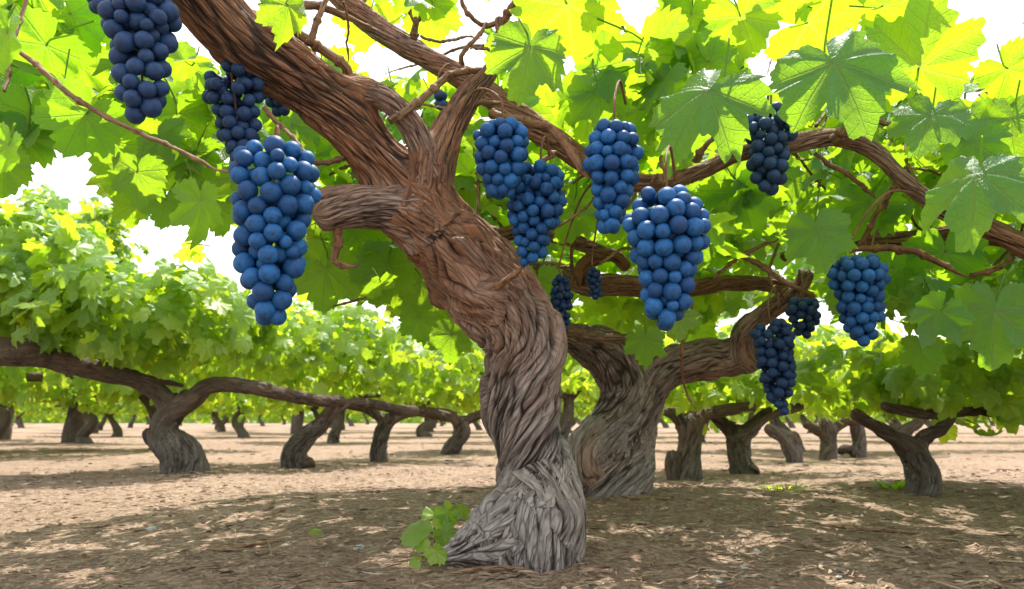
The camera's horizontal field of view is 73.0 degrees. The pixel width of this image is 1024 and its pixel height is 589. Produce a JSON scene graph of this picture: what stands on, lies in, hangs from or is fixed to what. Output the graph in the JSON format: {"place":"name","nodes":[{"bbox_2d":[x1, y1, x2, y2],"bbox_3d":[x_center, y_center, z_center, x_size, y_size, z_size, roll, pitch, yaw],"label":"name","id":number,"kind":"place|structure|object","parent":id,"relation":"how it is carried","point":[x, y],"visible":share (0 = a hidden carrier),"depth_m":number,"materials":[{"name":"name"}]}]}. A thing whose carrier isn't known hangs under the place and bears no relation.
{"place":"outdoors","nodes":[
{"label":"outdoors","id":0,"kind":"place"},
{"bbox_2d":[0,419,1023,588],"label":"ground","id":1,"kind":"structure","parent":0,"point":[409,453],"depth_m":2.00,"materials":[{"name":"brown soil"}]},
{"bbox_2d":[6,402,45,409],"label":"grape vine","id":2,"kind":"object","parent":1,"relation":"on","point":[16,406],"visible":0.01,"depth_m":10.38,"materials":[{"name":"green plant"}]},
{"bbox_2d":[0,184,54,439],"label":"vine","id":3,"kind":"object","parent":1,"relation":"on","point":[6,434],"visible":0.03,"depth_m":10.63,"materials":[{"name":"green plant"}]},
{"bbox_2d":[13,407,42,425],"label":"grape vine","id":4,"kind":"object","parent":1,"relation":"on","point":[34,415],"visible":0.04,"depth_m":28.68,"materials":[{"name":"green plant"}]},
{"bbox_2d":[19,413,39,422],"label":"grape vine","id":5,"kind":"object","parent":1,"relation":"on","point":[20,419],"visible":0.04,"depth_m":35.73,"materials":[{"name":"green plant"}]},
{"bbox_2d":[14,403,57,427],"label":"grape vine","id":6,"kind":"object","parent":1,"relation":"on","point":[25,409],"visible":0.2,"depth_m":22.98,"materials":[{"name":"green plant"}]},
{"bbox_2d":[0,358,107,414],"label":"grape vine","id":7,"kind":"object","parent":1,"relation":"on","point":[37,393],"depth_m":6.82,"materials":[{"name":"green plant"}]},
{"bbox_2d":[52,450,93,450],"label":"dead twig","id":8,"kind":"object","parent":1,"relation":"on","point":[71,450],"visible":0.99,"depth_m":6.90,"materials":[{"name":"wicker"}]},
{"bbox_2d":[25,368,144,443],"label":"grape vine","id":9,"kind":"object","parent":1,"relation":"on","point":[86,406],"visible":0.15,"depth_m":8.75,"materials":[{"name":"green plant"}]},
{"bbox_2d":[0,326,173,434],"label":"grape vine","id":10,"kind":"object","parent":1,"relation":"on","point":[14,381],"visible":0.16,"depth_m":5.80,"materials":[{"name":"green plant"}]},
{"bbox_2d":[41,403,140,429],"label":"grape vine","id":11,"kind":"object","parent":1,"relation":"on","point":[101,423],"visible":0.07,"depth_m":18.56,"materials":[{"name":"green plant"}]},
{"bbox_2d":[57,407,125,432],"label":"grape vine","id":12,"kind":"object","parent":1,"relation":"on","point":[96,430],"depth_m":15.07,"materials":[{"name":"plant"}]},
{"bbox_2d":[39,196,149,442],"bbox_3d":[-5.926,0.318,9.558,1.478,3.600,1.332,0,-10,0],"label":"grapevine","id":13,"kind":"object","parent":1,"relation":"on","point":[75,422],"visible":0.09,"depth_m":9.60,"materials":[{"name":"green plant"}]},
{"bbox_2d":[48,400,148,436],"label":"grape vine","id":14,"kind":"object","parent":1,"relation":"on","point":[117,429],"visible":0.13,"depth_m":12.28,"materials":[{"name":"green plant"}]},
{"bbox_2d":[128,410,145,427],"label":"grape vine","id":15,"kind":"object","parent":1,"relation":"on","point":[131,423],"visible":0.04,"depth_m":23.02,"materials":[{"name":"brown wood"}]},
{"bbox_2d":[137,413,149,424],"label":"grape vine","id":16,"kind":"object","parent":1,"relation":"on","point":[147,420],"visible":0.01,"depth_m":35.25,"materials":[{"name":"brown wood"}]},
{"bbox_2d":[0,183,345,474],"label":"grape vine","id":17,"kind":"object","parent":1,"relation":"on","point":[72,300],"visible":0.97,"depth_m":3.89,"materials":[{"name":"green plant"}]},
{"bbox_2d":[67,347,287,448],"bbox_3d":[-3.683,0.949,7.330,2.952,1.539,1.361,-1,-10,8],"label":"grape vine","id":18,"kind":"object","parent":1,"relation":"on","point":[190,380],"visible":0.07,"depth_m":7.25,"materials":[{"name":"green plant"}]},
{"bbox_2d":[215,413,228,429],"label":"grape vine","id":19,"kind":"object","parent":1,"relation":"on","point":[225,419],"depth_m":18.62,"materials":[{"name":"brown wood"}]},
{"bbox_2d":[190,405,279,431],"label":"grape vine","id":20,"kind":"object","parent":1,"relation":"on","point":[215,414],"visible":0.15,"depth_m":15.87,"materials":[{"name":"green plant"}]},
{"bbox_2d":[206,540,285,551],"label":"dead twig","id":21,"kind":"object","parent":1,"relation":"on","point":[241,545],"visible":0.97,"depth_m":1.56,"materials":[{"name":"wood"}]},
{"bbox_2d":[240,408,273,426],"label":"grape vine","id":22,"kind":"object","parent":1,"relation":"on","point":[242,422],"visible":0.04,"depth_m":23.20,"materials":[{"name":"plant"}]},
{"bbox_2d":[196,393,321,437],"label":"grape vine","id":23,"kind":"object","parent":1,"relation":"on","point":[241,403],"visible":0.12,"depth_m":11.58,"materials":[{"name":"green plant"}]},
{"bbox_2d":[251,409,292,425],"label":"grape vine","id":24,"kind":"object","parent":1,"relation":"on","point":[261,422],"visible":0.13,"depth_m":28.25,"materials":[{"name":"green plant"}]},
{"bbox_2d":[270,410,309,424],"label":"grape vine","id":25,"kind":"object","parent":1,"relation":"on","point":[283,419],"visible":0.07,"depth_m":35.37,"materials":[{"name":"green plant"}]},
{"bbox_2d":[180,293,418,468],"bbox_3d":[-1.627,0.597,4.944,1.890,1.328,1.477,0,-10,0],"label":"grape vine","id":26,"kind":"object","parent":1,"relation":"on","point":[280,362],"visible":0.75,"depth_m":4.68,"materials":[{"name":"green plant"}]},
{"bbox_2d":[259,296,361,433],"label":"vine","id":27,"kind":"object","parent":1,"relation":"on","point":[297,420],"visible":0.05,"depth_m":14.63,"materials":[{"name":"green plant"}]},
{"bbox_2d":[309,528,322,534],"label":"fallen leaf","id":28,"kind":"object","parent":1,"relation":"on","point":[315,531],"visible":1,"depth_m":1.69,"materials":[{"name":"green plant"}]},
{"bbox_2d":[291,407,358,427],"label":"grape vine","id":29,"kind":"object","parent":1,"relation":"on","point":[332,424],"visible":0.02,"depth_m":22.88,"materials":[{"name":"plant"}]},
{"bbox_2d":[276,400,382,432],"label":"grape vine","id":30,"kind":"object","parent":1,"relation":"on","point":[314,409],"visible":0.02,"depth_m":15.21,"materials":[{"name":"green plant"}]},
{"bbox_2d":[306,407,361,429],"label":"grape vine","id":31,"kind":"object","parent":1,"relation":"on","point":[321,409],"visible":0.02,"depth_m":18.48,"materials":[{"name":"green plant"}]},
{"bbox_2d":[260,376,420,443],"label":"grape vine","id":32,"kind":"object","parent":1,"relation":"on","point":[333,437],"visible":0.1,"depth_m":9.04,"materials":[{"name":"green plant"}]},
{"bbox_2d":[345,411,359,425],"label":"grape vine","id":33,"kind":"object","parent":1,"relation":"on","point":[349,421],"visible":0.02,"depth_m":28.25,"materials":[{"name":"brown wood"}]},
{"bbox_2d":[353,544,364,549],"bbox_3d":[-0.346,0.568,1.554,0.025,0.010,0.026,8,-13,-37],"label":"stone","id":34,"kind":"object","parent":1,"relation":"on","point":[356,548],"visible":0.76,"depth_m":1.55,"materials":[{"name":"grey stone"}]},
{"bbox_2d":[356,410,382,423],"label":"grape vine","id":35,"kind":"object","parent":1,"relation":"on","point":[367,420],"visible":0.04,"depth_m":36.17,"materials":[{"name":"brown plant"}]},
{"bbox_2d":[290,311,485,461],"bbox_3d":[-0.961,0.736,5.528,1.701,1.210,1.409,3,-11,-16],"label":"grape vine","id":36,"kind":"object","parent":1,"relation":"on","point":[404,381],"visible":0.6,"depth_m":5.26,"materials":[{"name":"green plant"}]},
{"bbox_2d":[379,325,433,431],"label":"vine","id":37,"kind":"object","parent":1,"relation":"on","point":[425,419],"depth_m":16.61,"materials":[{"name":"green plant"}]},
{"bbox_2d":[378,389,479,436],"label":"grape vine","id":38,"kind":"object","parent":1,"relation":"on","point":[423,428],"visible":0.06,"depth_m":11.85,"materials":[{"name":"green plant"}]},
{"bbox_2d":[385,332,480,454],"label":"grape vine","id":39,"kind":"object","parent":1,"relation":"on","point":[455,442],"visible":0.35,"depth_m":6.28,"materials":[{"name":"green plant"}]},
{"bbox_2d":[400,499,470,568],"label":"vine shoot","id":40,"kind":"object","parent":1,"relation":"on","point":[417,533],"visible":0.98,"depth_m":1.40,"materials":[{"name":"green plant"}]},
{"bbox_2d":[426,403,480,433],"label":"grape vine","id":41,"kind":"object","parent":1,"relation":"on","point":[462,409],"visible":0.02,"depth_m":15.29,"materials":[{"name":"green plant"}]},
{"bbox_2d":[439,410,467,425],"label":"grape vine","id":42,"kind":"object","parent":1,"relation":"on","point":[442,423],"visible":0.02,"depth_m":28.50,"materials":[{"name":"green plant"}]},
{"bbox_2d":[453,406,482,429],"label":"grape vine","id":43,"kind":"object","parent":1,"relation":"on","point":[476,424],"visible":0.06,"depth_m":18.75,"materials":[{"name":"plant"}]},
{"bbox_2d":[457,565,523,571],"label":"dead twig","id":44,"kind":"object","parent":1,"relation":"on","point":[473,569],"visible":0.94,"depth_m":1.32,"materials":[{"name":"wood"}]},
{"bbox_2d":[13,405,994,422],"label":"wood","id":45,"kind":"object","parent":1,"relation":"on","point":[58,417],"visible":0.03,"depth_m":44.51,"materials":[{"name":"plant"}]},
{"bbox_2d":[0,0,1023,572],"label":"grape vine","id":46,"kind":"object","parent":1,"relation":"on","point":[844,88],"visible":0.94,"depth_m":1.41,"materials":[{"name":"green plant"}]},
{"bbox_2d":[87,0,103,13],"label":"grape bunch","id":47,"kind":"object","parent":46,"relation":"hanging from","point":[92,4],"visible":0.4,"depth_m":1.26,"materials":[{"name":"food"}]},
{"bbox_2d":[97,0,181,123],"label":"grape bunch","id":48,"kind":"object","parent":46,"relation":"hanging from","point":[143,41],"visible":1,"depth_m":1.08,"materials":[{"name":"food"}]},
{"bbox_2d":[202,60,264,163],"bbox_3d":[-0.529,-0.368,1.308,0.115,0.253,0.097,0,-10,0],"label":"grape bunch","id":49,"kind":"object","parent":46,"relation":"hanging from","point":[238,123],"visible":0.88,"depth_m":1.28,"materials":[{"name":"food"}]},
{"bbox_2d":[228,125,321,325],"bbox_3d":[-0.351,-0.105,1.016,0.126,0.301,0.119,0,-10,0],"label":"grape bunch","id":50,"kind":"object","parent":46,"relation":"hanging from","point":[278,212],"visible":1,"depth_m":0.98,"materials":[{"name":"food"}]},
{"bbox_2d":[264,94,289,116],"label":"grape bunch","id":51,"kind":"object","parent":46,"relation":"hanging from","point":[278,110],"visible":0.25,"depth_m":1.51,"materials":[{"name":"food"}]},
{"bbox_2d":[434,63,451,110],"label":"grape bunch","id":52,"kind":"object","parent":46,"relation":"hanging from","point":[440,96],"visible":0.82,"depth_m":1.71,"materials":[{"name":"food"}]},
{"bbox_2d":[461,87,528,199],"bbox_3d":[-0.051,-0.300,1.381,0.104,0.256,0.224,5,-12,-28],"label":"grape bunch","id":53,"kind":"object","parent":46,"relation":"hanging from","point":[501,155],"visible":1,"depth_m":1.29,"materials":[{"name":"food"}]},
{"bbox_2d":[507,136,566,266],"bbox_3d":[0.050,-0.196,1.381,0.120,0.285,0.110,5,-11,-24],"label":"grape bunch","id":54,"kind":"object","parent":46,"relation":"hanging from","point":[537,203],"visible":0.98,"depth_m":1.35,"materials":[{"name":"food"}]},
{"bbox_2d":[550,183,591,332],"bbox_3d":[0.171,-0.092,1.713,0.059,0.365,0.198,9,-13,-40],"label":"grape bunch","id":55,"kind":"object","parent":46,"relation":"hanging from","point":[561,302],"visible":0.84,"depth_m":1.74,"materials":[{"name":"food"}]},
{"bbox_2d":[586,220,602,299],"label":"grape bunch","id":56,"kind":"object","parent":46,"relation":"hanging from","point":[594,280],"visible":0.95,"depth_m":1.77,"materials":[{"name":"food"}]},
{"bbox_2d":[582,80,643,233],"bbox_3d":[0.203,-0.262,1.273,0.168,0.322,0.097,10,-14,-44],"label":"grape bunch","id":57,"kind":"object","parent":46,"relation":"hanging from","point":[614,152],"visible":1,"depth_m":1.22,"materials":[{"name":"food"}]},
{"bbox_2d":[622,145,710,330],"bbox_3d":[0.271,-0.103,1.120,0.199,0.328,0.131,10,-14,-43],"label":"grape bunch","id":58,"kind":"object","parent":46,"relation":"hanging from","point":[668,239],"visible":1,"depth_m":1.06,"materials":[{"name":"food"}]},
{"bbox_2d":[745,95,797,195],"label":"grape bunch","id":59,"kind":"object","parent":46,"relation":"hanging from","point":[767,164],"visible":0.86,"depth_m":1.46,"materials":[{"name":"food"}]},
{"bbox_2d":[827,189,914,346],"bbox_3d":[0.756,-0.057,1.446,0.227,0.340,0.111,6,-12,-32],"label":"grape bunch","id":60,"kind":"object","parent":46,"relation":"hanging from","point":[857,283],"visible":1,"depth_m":1.38,"materials":[{"name":"food"}]},
{"bbox_2d":[434,391,595,404],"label":"grape vine","id":61,"kind":"object","parent":1,"relation":"on","point":[478,400],"visible":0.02,"depth_m":9.30,"materials":[{"name":"green plant"}]},
{"bbox_2d":[420,318,665,438],"bbox_3d":[0.445,0.805,7.111,3.350,1.703,1.621,2,-10,-10],"label":"grape vine","id":62,"kind":"object","parent":1,"relation":"on","point":[569,397],"visible":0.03,"depth_m":6.98,"materials":[{"name":"green plant"}]},
{"bbox_2d":[85,0,1023,497],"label":"grape vine","id":63,"kind":"object","parent":1,"relation":"on","point":[623,354],"visible":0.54,"depth_m":2.15,"materials":[{"name":"green plant"}]},
{"bbox_2d":[749,284,796,414],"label":"grape bunch","id":64,"kind":"object","parent":63,"relation":"hanging from","point":[776,362],"visible":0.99,"depth_m":1.73,"materials":[{"name":"food"}]},
{"bbox_2d":[785,269,821,338],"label":"grape bunch","id":65,"kind":"object","parent":63,"relation":"hanging from","point":[806,311],"visible":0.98,"depth_m":1.90,"materials":[{"name":"food"}]},
{"bbox_2d":[560,399,595,432],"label":"grape vine","id":66,"kind":"object","parent":1,"relation":"on","point":[581,409],"visible":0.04,"depth_m":15.12,"materials":[{"name":"green plant"}]},
{"bbox_2d":[561,398,597,405],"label":"grape vine","id":67,"kind":"object","parent":1,"relation":"on","point":[587,401],"depth_m":11.96,"materials":[{"name":"green plant"}]},
{"bbox_2d":[574,412,591,424],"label":"grape vine","id":68,"kind":"object","parent":1,"relation":"on","point":[578,421],"visible":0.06,"depth_m":35.24,"materials":[{"name":"green plant"}]},
{"bbox_2d":[625,495,673,499],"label":"dead twig","id":69,"kind":"object","parent":1,"relation":"on","point":[650,497],"visible":0.98,"depth_m":2.05,"materials":[{"name":"wood"}]},
{"bbox_2d":[660,415,669,427],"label":"grape vine","id":70,"kind":"object","parent":1,"relation":"on","point":[664,424],"visible":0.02,"depth_m":23.28,"materials":[{"name":"brown wood"}]},
{"bbox_2d":[561,323,849,480],"bbox_3d":[1.040,0.569,4.000,1.634,0.994,1.091,0,-10,0],"label":"grape vine","id":71,"kind":"object","parent":1,"relation":"on","point":[683,462],"visible":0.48,"depth_m":3.74,"materials":[{"name":"green plant"}]},
{"bbox_2d":[702,403,735,441],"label":"grape vine","id":72,"kind":"object","parent":1,"relation":"on","point":[703,436],"depth_m":9.34,"materials":[{"name":"brown wood"}]},
{"bbox_2d":[715,405,763,420],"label":"grape vine","id":73,"kind":"object","parent":1,"relation":"on","point":[751,415],"depth_m":11.73,"materials":[{"name":"green plant"}]},
{"bbox_2d":[665,314,891,473],"bbox_3d":[1.537,0.576,4.183,1.651,1.036,1.098,2,-10,-14],"label":"grape vine","id":74,"kind":"object","parent":1,"relation":"on","point":[739,437],"visible":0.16,"depth_m":3.93,"materials":[{"name":"plant"}]},
{"bbox_2d":[747,481,820,490],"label":"weed","id":75,"kind":"object","parent":1,"relation":"on","point":[786,487],"visible":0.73,"depth_m":2.65,"materials":[{"name":"green plant"}]},
{"bbox_2d":[665,319,906,450],"bbox_3d":[2.814,0.946,6.973,2.675,1.404,1.399,-1,-10,6],"label":"grape vine","id":76,"kind":"object","parent":1,"relation":"on","point":[831,329],"visible":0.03,"depth_m":6.83,"materials":[{"name":"green plant"}]},
{"bbox_2d":[785,412,814,427],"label":"grape vine","id":77,"kind":"object","parent":1,"relation":"on","point":[790,423],"visible":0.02,"depth_m":22.98,"materials":[{"name":"brown wood"}]},
{"bbox_2d":[757,372,845,462],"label":"grape vine","id":78,"kind":"object","parent":1,"relation":"on","point":[791,444],"visible":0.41,"depth_m":5.07,"materials":[{"name":"brown wood"}]},
{"bbox_2d":[800,412,815,432],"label":"grape vine","id":79,"kind":"object","parent":1,"relation":"on","point":[803,417],"visible":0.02,"depth_m":15.16,"materials":[{"name":"plant"}]},
{"bbox_2d":[800,411,893,459],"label":"grape vine","id":80,"kind":"object","parent":1,"relation":"on","point":[825,430],"visible":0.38,"depth_m":5.72,"materials":[{"name":"brown wood"}]},
{"bbox_2d":[838,414,898,457],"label":"grape vine","id":81,"kind":"object","parent":1,"relation":"on","point":[857,448],"visible":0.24,"depth_m":5.81,"materials":[{"name":"brown wood"}]},
{"bbox_2d":[820,524,916,534],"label":"dead twig","id":82,"kind":"object","parent":1,"relation":"on","point":[862,528],"visible":0.95,"depth_m":1.68,"materials":[{"name":"wood"}]},
{"bbox_2d":[750,317,1023,496],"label":"grape vine","id":83,"kind":"object","parent":1,"relation":"on","point":[960,387],"visible":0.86,"depth_m":2.54,"materials":[{"name":"green plant"}]},
{"bbox_2d":[870,479,904,489],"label":"weed","id":84,"kind":"object","parent":1,"relation":"on","point":[894,486],"visible":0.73,"depth_m":2.70,"materials":[{"name":"green plant"}]},
{"bbox_2d":[876,413,899,428],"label":"grape vine","id":85,"kind":"object","parent":1,"relation":"on","point":[896,423],"visible":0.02,"depth_m":12.01,"materials":[{"name":"brown wood"}]},
{"bbox_2d":[896,418,924,435],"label":"grape vine","id":86,"kind":"object","parent":1,"relation":"on","point":[911,426],"visible":0.02,"depth_m":9.44,"materials":[{"name":"brown wood"}]},
{"bbox_2d":[925,419,931,426],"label":"grape vine","id":87,"kind":"object","parent":1,"relation":"on","point":[928,422],"visible":0.01,"depth_m":15.34,"materials":[{"name":"brown wood"}]},
{"bbox_2d":[988,417,994,425],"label":"grape vine","id":88,"kind":"object","parent":1,"relation":"on","point":[992,423],"visible":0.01,"depth_m":28.72,"materials":[{"name":"brown wood"}]},
{"bbox_2d":[1013,351,1022,358],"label":"grape vine","id":89,"kind":"object","parent":1,"relation":"on","point":[1018,356],"depth_m":6.91,"materials":[{"name":"green plant"}]},
{"bbox_2d":[0,0,1023,417],"label":"sky","id":90,"kind":"structure","parent":0,"point":[68,177],"materials":[{"name":"white"}]}
]}

